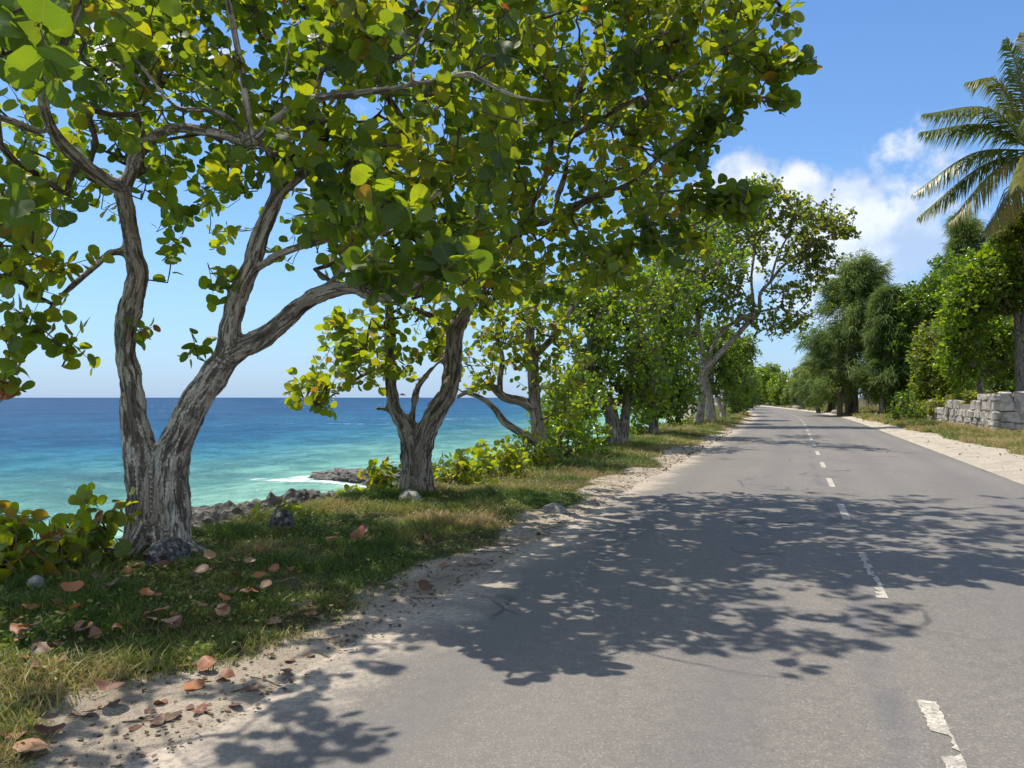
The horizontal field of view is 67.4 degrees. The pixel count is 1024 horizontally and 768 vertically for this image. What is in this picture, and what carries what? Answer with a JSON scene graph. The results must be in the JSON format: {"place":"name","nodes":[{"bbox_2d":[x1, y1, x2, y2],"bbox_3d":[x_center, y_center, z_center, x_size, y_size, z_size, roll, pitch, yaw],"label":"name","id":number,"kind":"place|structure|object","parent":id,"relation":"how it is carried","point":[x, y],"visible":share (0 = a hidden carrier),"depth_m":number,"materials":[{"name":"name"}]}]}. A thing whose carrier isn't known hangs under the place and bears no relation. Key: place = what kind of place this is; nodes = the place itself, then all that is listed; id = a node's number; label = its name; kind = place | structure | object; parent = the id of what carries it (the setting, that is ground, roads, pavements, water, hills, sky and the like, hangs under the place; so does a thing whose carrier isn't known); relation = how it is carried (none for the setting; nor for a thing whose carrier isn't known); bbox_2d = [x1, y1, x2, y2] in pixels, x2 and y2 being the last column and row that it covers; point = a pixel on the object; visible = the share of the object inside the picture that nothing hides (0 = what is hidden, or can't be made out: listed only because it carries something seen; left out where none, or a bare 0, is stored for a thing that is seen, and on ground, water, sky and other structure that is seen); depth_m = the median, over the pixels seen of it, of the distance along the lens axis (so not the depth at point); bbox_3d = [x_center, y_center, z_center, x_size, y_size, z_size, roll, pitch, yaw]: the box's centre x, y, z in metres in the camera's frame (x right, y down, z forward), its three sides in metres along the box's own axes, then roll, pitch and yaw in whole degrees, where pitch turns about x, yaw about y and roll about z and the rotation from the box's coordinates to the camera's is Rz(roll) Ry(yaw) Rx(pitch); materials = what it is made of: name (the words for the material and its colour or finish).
{"place":"outdoors","nodes":[
{"label":"outdoors","id":0,"kind":"place"},
{"bbox_2d":[0,398,696,542],"bbox_3d":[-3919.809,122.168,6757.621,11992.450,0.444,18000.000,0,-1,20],"label":"sea","id":1,"kind":"structure","parent":0,"point":[55,453],"depth_m":70.84,"materials":[{"name":"liquid"}]},
{"bbox_2d":[307,467,438,484],"bbox_3d":[-6.605,4.827,38.421,7.940,1.304,3.646,0,-1,14],"label":"rock outcrop","id":2,"kind":"object","parent":1,"relation":"in","point":[342,474],"visible":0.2,"depth_m":37.89,"materials":[{"name":"grey stone"}]},
{"bbox_2d":[0,397,1023,767],"bbox_3d":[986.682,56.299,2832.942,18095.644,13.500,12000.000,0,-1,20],"label":"ground","id":3,"kind":"structure","parent":0,"point":[172,689],"depth_m":5.30,"materials":[{"name":"sand"}]},
{"bbox_2d":[0,731,25,739],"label":"fallen leaf","id":4,"kind":"object","parent":3,"relation":"on","point":[6,735],"visible":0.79,"depth_m":3.52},
{"bbox_2d":[10,623,31,634],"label":"fallen leaf","id":5,"kind":"object","parent":3,"relation":"on","point":[17,630],"visible":0.92,"depth_m":4.72,"materials":[{"name":"plant"}]},
{"bbox_2d":[15,621,41,627],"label":"fallen leaf","id":6,"kind":"object","parent":5,"relation":"on","point":[25,625],"visible":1,"depth_m":4.71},
{"bbox_2d":[11,738,50,755],"bbox_3d":[-2.118,1.601,3.381,0.156,0.033,0.154,3,-1,39],"label":"fallen leaf","id":7,"kind":"object","parent":3,"relation":"on","point":[29,744],"visible":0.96,"depth_m":3.40,"materials":[{"name":"plant"}]},
{"bbox_2d":[27,575,44,589],"bbox_3d":[-3.660,1.528,5.908,0.114,0.120,0.148,0,-1,-17],"label":"rock","id":8,"kind":"object","parent":3,"relation":"on","point":[36,579],"visible":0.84,"depth_m":5.86,"materials":[{"name":"stone"}]},
{"bbox_2d":[32,638,42,643],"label":"fallen leaf","id":9,"kind":"object","parent":3,"relation":"on","point":[35,640],"visible":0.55,"depth_m":4.68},
{"bbox_2d":[31,642,52,653],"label":"fallen leaf","id":10,"kind":"object","parent":3,"relation":"on","point":[39,646],"visible":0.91,"depth_m":4.52,"materials":[{"name":"plant"}]},
{"bbox_2d":[31,713,58,719],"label":"fallen leaf","id":11,"kind":"object","parent":3,"relation":"on","point":[50,715],"visible":1,"depth_m":3.57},
{"bbox_2d":[34,723,65,735],"bbox_3d":[-2.160,1.611,3.586,0.132,0.037,0.128,12,1,-40],"label":"fallen leaf","id":12,"kind":"object","parent":3,"relation":"on","point":[43,729],"visible":1,"depth_m":3.57,"materials":[{"name":"plant"}]},
{"bbox_2d":[47,641,62,646],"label":"fallen leaf","id":13,"kind":"object","parent":3,"relation":"on","point":[58,643],"visible":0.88,"depth_m":4.61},
{"bbox_2d":[47,598,62,606],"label":"fallen leaf","id":14,"kind":"object","parent":3,"relation":"on","point":[57,602],"visible":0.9,"depth_m":5.39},
{"bbox_2d":[0,482,141,582],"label":"sea grape shrub","id":15,"kind":"object","parent":3,"relation":"on","point":[60,543],"visible":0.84,"depth_m":6.71,"materials":[{"name":"green plant"}]},
{"bbox_2d":[66,626,84,630],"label":"fallen leaf","id":16,"kind":"object","parent":3,"relation":"on","point":[71,628],"visible":1,"depth_m":4.81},
{"bbox_2d":[73,620,84,631],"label":"fallen leaf","id":17,"kind":"object","parent":3,"relation":"on","point":[79,624],"visible":0.88,"depth_m":5.00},
{"bbox_2d":[88,626,101,637],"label":"fallen leaf","id":18,"kind":"object","parent":3,"relation":"on","point":[94,630],"visible":1,"depth_m":4.86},
{"bbox_2d":[92,572,103,579],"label":"fallen leaf","id":19,"kind":"object","parent":3,"relation":"on","point":[94,574],"visible":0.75,"depth_m":5.98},
{"bbox_2d":[96,678,124,690],"bbox_3d":[-2.066,1.540,3.939,0.140,0.039,0.136,17,-13,-16],"label":"fallen leaf","id":20,"kind":"object","parent":3,"relation":"on","point":[103,685],"visible":1,"depth_m":3.91,"materials":[{"name":"plant"}]},
{"bbox_2d":[107,699,119,705],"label":"fallen leaf","id":21,"kind":"object","parent":3,"relation":"on","point":[114,702],"visible":1,"depth_m":3.94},
{"bbox_2d":[111,623,122,628],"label":"fallen leaf","id":22,"kind":"object","parent":3,"relation":"on","point":[118,625],"visible":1,"depth_m":4.92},
{"bbox_2d":[120,566,132,572],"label":"fallen leaf","id":23,"kind":"object","parent":3,"relation":"on","point":[124,568],"visible":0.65,"depth_m":6.40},
{"bbox_2d":[128,724,141,731],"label":"fallen leaf","id":24,"kind":"object","parent":3,"relation":"on","point":[135,727],"visible":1,"depth_m":3.71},
{"bbox_2d":[139,588,153,595],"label":"fallen leaf","id":25,"kind":"object","parent":3,"relation":"on","point":[147,591],"visible":1,"depth_m":5.56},
{"bbox_2d":[139,617,156,619],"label":"fallen leaf","id":26,"kind":"object","parent":3,"relation":"on","point":[154,618],"visible":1,"depth_m":5.03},
{"bbox_2d":[144,708,155,713],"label":"fallen leaf","id":27,"kind":"object","parent":3,"relation":"on","point":[149,711],"visible":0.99,"depth_m":3.88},
{"bbox_2d":[149,713,164,724],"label":"fallen leaf","id":28,"kind":"object","parent":3,"relation":"on","point":[159,719],"visible":1,"depth_m":3.76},
{"bbox_2d":[150,605,168,613],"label":"fallen leaf","id":29,"kind":"object","parent":3,"relation":"on","point":[158,610],"visible":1,"depth_m":5.23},
{"bbox_2d":[154,698,167,703],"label":"fallen leaf","id":30,"kind":"object","parent":3,"relation":"on","point":[165,700],"visible":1,"depth_m":4.00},
{"bbox_2d":[156,560,168,567],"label":"fallen leaf","id":31,"kind":"object","parent":3,"relation":"on","point":[164,562],"visible":0.92,"depth_m":6.61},
{"bbox_2d":[143,537,191,564],"bbox_3d":[-3.163,1.576,7.055,0.341,0.330,0.482,0,-1,13],"label":"rock","id":32,"kind":"object","parent":3,"relation":"on","point":[172,547],"visible":0.7,"depth_m":6.92,"materials":[{"name":"stone"}]},
{"bbox_2d":[161,615,179,623],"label":"fallen leaf","id":33,"kind":"object","parent":3,"relation":"on","point":[173,618],"visible":1,"depth_m":5.02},
{"bbox_2d":[166,614,181,628],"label":"fallen leaf","id":34,"kind":"object","parent":3,"relation":"on","point":[175,624],"visible":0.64,"depth_m":5.11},
{"bbox_2d":[185,704,193,708],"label":"fallen leaf","id":35,"kind":"object","parent":3,"relation":"on","point":[190,706],"visible":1,"depth_m":3.92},
{"bbox_2d":[184,678,204,689],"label":"fallen leaf","id":36,"kind":"object","parent":3,"relation":"on","point":[199,683],"visible":1,"depth_m":4.23,"materials":[{"name":"plant"}]},
{"bbox_2d":[192,703,206,713],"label":"fallen leaf","id":37,"kind":"object","parent":3,"relation":"on","point":[201,708],"visible":1,"depth_m":3.86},
{"bbox_2d":[193,564,208,572],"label":"fallen leaf","id":38,"kind":"object","parent":3,"relation":"on","point":[205,567],"visible":1,"depth_m":6.40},
{"bbox_2d":[197,656,215,670],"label":"fallen leaf","id":39,"kind":"object","parent":3,"relation":"on","point":[205,662],"visible":1,"depth_m":4.49,"materials":[{"name":"plant"}]},
{"bbox_2d":[215,603,229,615],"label":"fallen leaf","id":40,"kind":"object","parent":3,"relation":"on","point":[225,610],"visible":1,"depth_m":5.37,"materials":[{"name":"plant"}]},
{"bbox_2d":[116,488,334,540],"bbox_3d":[-3.524,2.626,12.183,5.217,1.968,2.755,1,-1,-31],"label":"rock outcrop","id":41,"kind":"object","parent":3,"relation":"on","point":[288,496],"visible":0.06,"depth_m":11.99,"materials":[{"name":"grey stone"}]},
{"bbox_2d":[218,668,234,679],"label":"fallen leaf","id":42,"kind":"object","parent":3,"relation":"on","point":[227,673],"visible":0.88,"depth_m":4.40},
{"bbox_2d":[191,500,263,529],"bbox_3d":[-3.845,2.234,10.196,2.197,1.389,1.542,0,-1,3],"label":"rock outcrop","id":43,"kind":"object","parent":3,"relation":"on","point":[218,511],"visible":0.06,"depth_m":10.04,"materials":[{"name":"grey stone"}]},
{"bbox_2d":[244,557,255,561],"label":"fallen leaf","id":44,"kind":"object","parent":3,"relation":"on","point":[249,559],"visible":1,"depth_m":6.67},
{"bbox_2d":[243,683,258,690],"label":"fallen leaf","id":45,"kind":"object","parent":3,"relation":"on","point":[251,687],"visible":1,"depth_m":4.18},
{"bbox_2d":[260,579,271,587],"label":"fallen leaf","id":46,"kind":"object","parent":3,"relation":"on","point":[265,583],"visible":1,"depth_m":5.96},
{"bbox_2d":[268,563,279,571],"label":"fallen leaf","id":47,"kind":"object","parent":3,"relation":"on","point":[274,567],"visible":1,"depth_m":6.53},
{"bbox_2d":[267,617,280,623],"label":"fallen leaf","id":48,"kind":"object","parent":3,"relation":"on","point":[273,621],"visible":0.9,"depth_m":5.32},
{"bbox_2d":[250,499,300,515],"bbox_3d":[-3.021,1.668,9.749,0.632,0.399,0.677,0,-1,20],"label":"sea grape shrub","id":49,"kind":"object","parent":3,"relation":"on","point":[279,506],"visible":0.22,"depth_m":9.68,"materials":[{"name":"green plant"}]},
{"bbox_2d":[0,0,555,559],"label":"sea grape tree","id":50,"kind":"object","parent":3,"relation":"on","point":[342,42],"visible":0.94,"depth_m":6.90,"materials":[{"name":"green plant"}]},
{"bbox_2d":[267,509,295,529],"bbox_3d":[-2.587,1.594,8.606,0.286,0.388,0.271,-1,-1,37],"label":"rock","id":51,"kind":"object","parent":3,"relation":"on","point":[280,517],"visible":0.49,"depth_m":8.52,"materials":[{"name":"stone"}]},
{"bbox_2d":[280,668,292,671],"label":"fallen leaf","id":52,"kind":"object","parent":3,"relation":"on","point":[287,670],"visible":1,"depth_m":4.43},
{"bbox_2d":[290,600,310,605],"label":"fallen leaf","id":53,"kind":"object","parent":3,"relation":"on","point":[303,603],"visible":0.97,"depth_m":5.53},
{"bbox_2d":[325,536,337,539],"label":"fallen leaf","id":54,"kind":"object","parent":3,"relation":"on","point":[331,538],"visible":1,"depth_m":7.59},
{"bbox_2d":[0,447,691,763],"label":"fallen twigs","id":55,"kind":"object","parent":3,"relation":"on","point":[342,613],"depth_m":5.04,"materials":[{"name":"wood"}]},
{"bbox_2d":[350,525,364,539],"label":"fallen leaf","id":56,"kind":"object","parent":3,"relation":"on","point":[356,533],"visible":0.92,"depth_m":8.04,"materials":[{"name":"plant"}]},
{"bbox_2d":[360,523,369,531],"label":"fallen leaf","id":57,"kind":"object","parent":3,"relation":"on","point":[365,526],"visible":0.4,"depth_m":8.31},
{"bbox_2d":[336,456,401,494],"bbox_3d":[-2.205,1.618,12.286,1.296,0.964,1.372,0,-1,20],"label":"sea grape shrub","id":58,"kind":"object","parent":3,"relation":"on","point":[377,477],"visible":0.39,"depth_m":12.36,"materials":[{"name":"green plant"}]},
{"bbox_2d":[398,489,421,502],"bbox_3d":[-1.486,1.708,11.204,0.336,0.319,0.486,0,-1,-2],"label":"rock","id":59,"kind":"object","parent":3,"relation":"on","point":[414,494],"visible":0.41,"depth_m":11.09,"materials":[{"name":"stone"}]},
{"bbox_2d":[418,579,432,590],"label":"fallen leaf","id":60,"kind":"object","parent":3,"relation":"on","point":[424,585],"visible":1,"depth_m":6.26,"materials":[{"name":"plant"}]},
{"bbox_2d":[431,429,566,484],"bbox_3d":[-0.153,1.554,15.261,2.036,1.202,4.751,0,-1,20],"label":"sea grape shrub","id":61,"kind":"object","parent":3,"relation":"on","point":[462,468],"visible":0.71,"depth_m":14.58,"materials":[{"name":"green plant"}]},
{"bbox_2d":[0,404,1023,767],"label":"grass","id":62,"kind":"structure","parent":3,"relation":"on","point":[674,436],"depth_m":6.72,"materials":[{"name":"plant"}]},
{"bbox_2d":[22,604,38,610],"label":"fallen leaf","id":63,"kind":"object","parent":62,"relation":"on","point":[31,607],"visible":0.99,"depth_m":5.30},
{"bbox_2d":[30,660,40,666],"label":"fallen leaf","id":64,"kind":"object","parent":62,"relation":"on","point":[35,662],"visible":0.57,"depth_m":4.21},
{"bbox_2d":[60,580,83,592],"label":"fallen leaf","id":65,"kind":"object","parent":62,"relation":"on","point":[75,585],"visible":1,"depth_m":5.56,"materials":[{"name":"plant"}]},
{"bbox_2d":[70,603,80,608],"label":"fallen leaf","id":66,"kind":"object","parent":62,"relation":"on","point":[75,605],"visible":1,"depth_m":5.17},
{"bbox_2d":[103,577,119,585],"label":"fallen leaf","id":67,"kind":"object","parent":62,"relation":"on","point":[112,582],"visible":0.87,"depth_m":5.78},
{"bbox_2d":[204,549,215,558],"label":"fallen leaf","id":68,"kind":"object","parent":62,"relation":"on","point":[208,554],"visible":1,"depth_m":6.51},
{"bbox_2d":[218,592,230,599],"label":"fallen leaf","id":69,"kind":"object","parent":62,"relation":"on","point":[224,597],"visible":1,"depth_m":5.61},
{"bbox_2d":[254,571,263,577],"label":"fallen leaf","id":70,"kind":"object","parent":62,"relation":"on","point":[258,574],"visible":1,"depth_m":6.34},
{"bbox_2d":[1,421,1023,767],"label":"leaf litter","id":71,"kind":"object","parent":3,"relation":"on","point":[357,619],"visible":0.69,"depth_m":4.93,"materials":[{"name":"plant"}]},
{"bbox_2d":[456,268,596,462],"bbox_3d":[0.242,-0.277,17.426,3.159,4.811,2.812,0,-1,-19],"label":"sea grape tree","id":72,"kind":"object","parent":3,"relation":"on","point":[530,358],"visible":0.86,"depth_m":17.35,"materials":[{"name":"green plant"}]},
{"bbox_2d":[283,0,822,493],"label":"sea grape tree","id":73,"kind":"object","parent":3,"relation":"on","point":[657,42],"visible":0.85,"depth_m":8.98,"materials":[{"name":"green plant"}]},
{"bbox_2d":[542,503,567,513],"bbox_3d":[0.591,1.755,10.598,0.360,0.233,0.292,0,-1,-10],"label":"rock","id":74,"kind":"object","parent":3,"relation":"on","point":[555,508],"visible":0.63,"depth_m":10.51,"materials":[{"name":"stone"}]},
{"bbox_2d":[520,365,616,459],"bbox_3d":[1.474,0.801,19.396,1.864,2.622,4.173,-1,-1,33],"label":"sea grape shrub","id":75,"kind":"object","parent":3,"relation":"on","point":[563,428],"visible":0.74,"depth_m":19.14,"materials":[{"name":"green plant"}]},
{"bbox_2d":[528,251,691,445],"bbox_3d":[3.334,-1.235,24.308,5.949,7.044,4.334,0,-1,-25],"label":"roadside tree","id":76,"kind":"object","parent":3,"relation":"on","point":[611,311],"visible":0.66,"depth_m":23.52,"materials":[{"name":"green plant"}]},
{"bbox_2d":[629,409,696,434],"bbox_3d":[6.711,1.752,34.773,2.572,1.670,10.078,0,-1,20],"label":"sea grape shrub","id":77,"kind":"object","parent":3,"relation":"on","point":[637,428],"visible":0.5,"depth_m":31.01,"materials":[{"name":"green plant"}]},
{"bbox_2d":[616,170,782,432],"bbox_3d":[6.945,-2.421,29.967,5.820,9.464,10.538,0,-1,9],"label":"roadside tree","id":78,"kind":"object","parent":3,"relation":"on","point":[674,320],"visible":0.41,"depth_m":30.35,"materials":[{"name":"green plant"}]},
{"bbox_2d":[681,313,744,420],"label":"roadside tree","id":79,"kind":"object","parent":3,"relation":"on","point":[724,378],"visible":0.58,"depth_m":46.65,"materials":[{"name":"green plant"}]},
{"bbox_2d":[721,358,753,413],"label":"roadside tree","id":80,"kind":"object","parent":3,"relation":"on","point":[735,409],"visible":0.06,"depth_m":65.53,"materials":[{"name":"green plant"}]},
{"bbox_2d":[714,328,762,418],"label":"roadside tree","id":81,"kind":"object","parent":3,"relation":"on","point":[748,342],"visible":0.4,"depth_m":53.60,"materials":[{"name":"green plant"}]},
{"bbox_2d":[737,359,759,410],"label":"roadside tree","id":82,"kind":"object","parent":3,"relation":"on","point":[751,378],"visible":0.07,"depth_m":79.40,"materials":[{"name":"green plant"}]},
{"bbox_2d":[637,171,862,422],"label":"roadside tree","id":83,"kind":"object","parent":3,"relation":"on","point":[824,223],"visible":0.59,"depth_m":42.48,"materials":[{"name":"green plant"}]},
{"bbox_2d":[747,365,762,409],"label":"roadside tree","id":84,"kind":"object","parent":3,"relation":"on","point":[755,393],"visible":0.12,"depth_m":97.58,"materials":[{"name":"green plant"}]},
{"bbox_2d":[750,377,763,407],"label":"roadside tree","id":85,"kind":"object","parent":3,"relation":"on","point":[758,392],"visible":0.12,"depth_m":119.39,"materials":[{"name":"green plant"}]},
{"bbox_2d":[755,366,766,403],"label":"roadside tree","id":86,"kind":"object","parent":3,"relation":"on","point":[763,402],"visible":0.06,"depth_m":163.10,"materials":[{"name":"green plant"}]},
{"bbox_2d":[754,362,784,404],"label":"roadside tree","id":87,"kind":"object","parent":3,"relation":"on","point":[766,373],"visible":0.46,"depth_m":148.35,"materials":[{"name":"green plant"}]},
{"bbox_2d":[765,370,792,405],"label":"roadside tree","id":88,"kind":"object","parent":3,"relation":"on","point":[777,383],"visible":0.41,"depth_m":138.70,"materials":[{"name":"green plant"}]},
{"bbox_2d":[780,367,800,405],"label":"casuarina tree","id":89,"kind":"object","parent":3,"relation":"on","point":[785,398],"visible":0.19,"depth_m":118.36,"materials":[{"name":"green plant"}]},
{"bbox_2d":[788,369,821,407],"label":"casuarina tree","id":90,"kind":"object","parent":3,"relation":"on","point":[792,391],"visible":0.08,"depth_m":100.07,"materials":[{"name":"green plant"}]},
{"bbox_2d":[799,335,843,412],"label":"casuarina tree","id":91,"kind":"object","parent":3,"relation":"on","point":[829,406],"visible":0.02,"depth_m":79.95,"materials":[{"name":"green plant"}]},
{"bbox_2d":[791,246,895,416],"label":"casuarina tree","id":92,"kind":"object","parent":3,"relation":"on","point":[859,279],"visible":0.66,"depth_m":64.83,"materials":[{"name":"green plant"}]},
{"bbox_2d":[847,283,918,414],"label":"casuarina tree","id":93,"kind":"object","parent":3,"relation":"on","point":[881,306],"visible":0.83,"depth_m":59.38,"materials":[{"name":"green plant"}]},
{"bbox_2d":[883,389,925,420],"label":"sea grape shrub","id":94,"kind":"object","parent":3,"relation":"on","point":[897,412],"visible":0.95,"depth_m":45.54,"materials":[{"name":"green plant"}]},
{"bbox_2d":[875,269,956,413],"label":"roadside tree","id":95,"kind":"object","parent":3,"relation":"on","point":[922,299],"visible":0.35,"depth_m":58.57,"materials":[{"name":"green plant"}]},
{"bbox_2d":[914,390,976,419],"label":"sea grape shrub","id":96,"kind":"object","parent":3,"relation":"on","point":[968,396],"visible":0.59,"depth_m":43.57,"materials":[{"name":"green plant"}]},
{"bbox_2d":[904,319,997,405],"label":"roadside tree","id":97,"kind":"object","parent":3,"relation":"on","point":[926,382],"visible":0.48,"depth_m":48.02,"materials":[{"name":"green plant"}]},
{"bbox_2d":[936,209,989,271],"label":"casuarina tree","id":98,"kind":"object","parent":3,"relation":"on","point":[966,235],"visible":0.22,"depth_m":71.21,"materials":[{"name":"green plant"}]},
{"bbox_2d":[911,32,1023,239],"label":"coconut palm","id":99,"kind":"object","parent":3,"relation":"on","point":[1010,160],"visible":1,"depth_m":35.88,"materials":[{"name":"green plant"}]},
{"bbox_2d":[983,202,1023,261],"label":"climbing vine","id":100,"kind":"object","parent":99,"relation":"attached to","point":[1005,238],"visible":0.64,"depth_m":36.59,"materials":[{"name":"green plant"}]},
{"bbox_2d":[918,391,1023,431],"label":"stone wall","id":101,"kind":"structure","parent":3,"relation":"on","point":[1000,410],"depth_m":31.68,"materials":[{"name":"stone"}]},
{"bbox_2d":[922,248,1023,385],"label":"roadside tree","id":102,"kind":"object","parent":3,"relation":"on","point":[943,266],"visible":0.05,"depth_m":65.20,"materials":[{"name":"green plant"}]},
{"bbox_2d":[928,235,1023,393],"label":"roadside tree","id":103,"kind":"object","parent":3,"relation":"on","point":[985,286],"visible":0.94,"depth_m":38.69,"materials":[{"name":"green plant"}]},
{"bbox_2d":[942,306,1021,403],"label":"roadside tree","id":104,"kind":"object","parent":3,"relation":"on","point":[1003,387],"visible":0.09,"depth_m":51.50,"materials":[{"name":"green plant"}]},
{"bbox_2d":[0,0,1023,397],"label":"sky","id":105,"kind":"structure","parent":0,"point":[856,126],"materials":[{"name":"blue"}]},
{"bbox_2d":[124,403,1023,767],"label":"road","id":106,"kind":"structure","parent":0,"point":[768,587],"depth_m":5.04,"materials":[{"name":"asphalt"}]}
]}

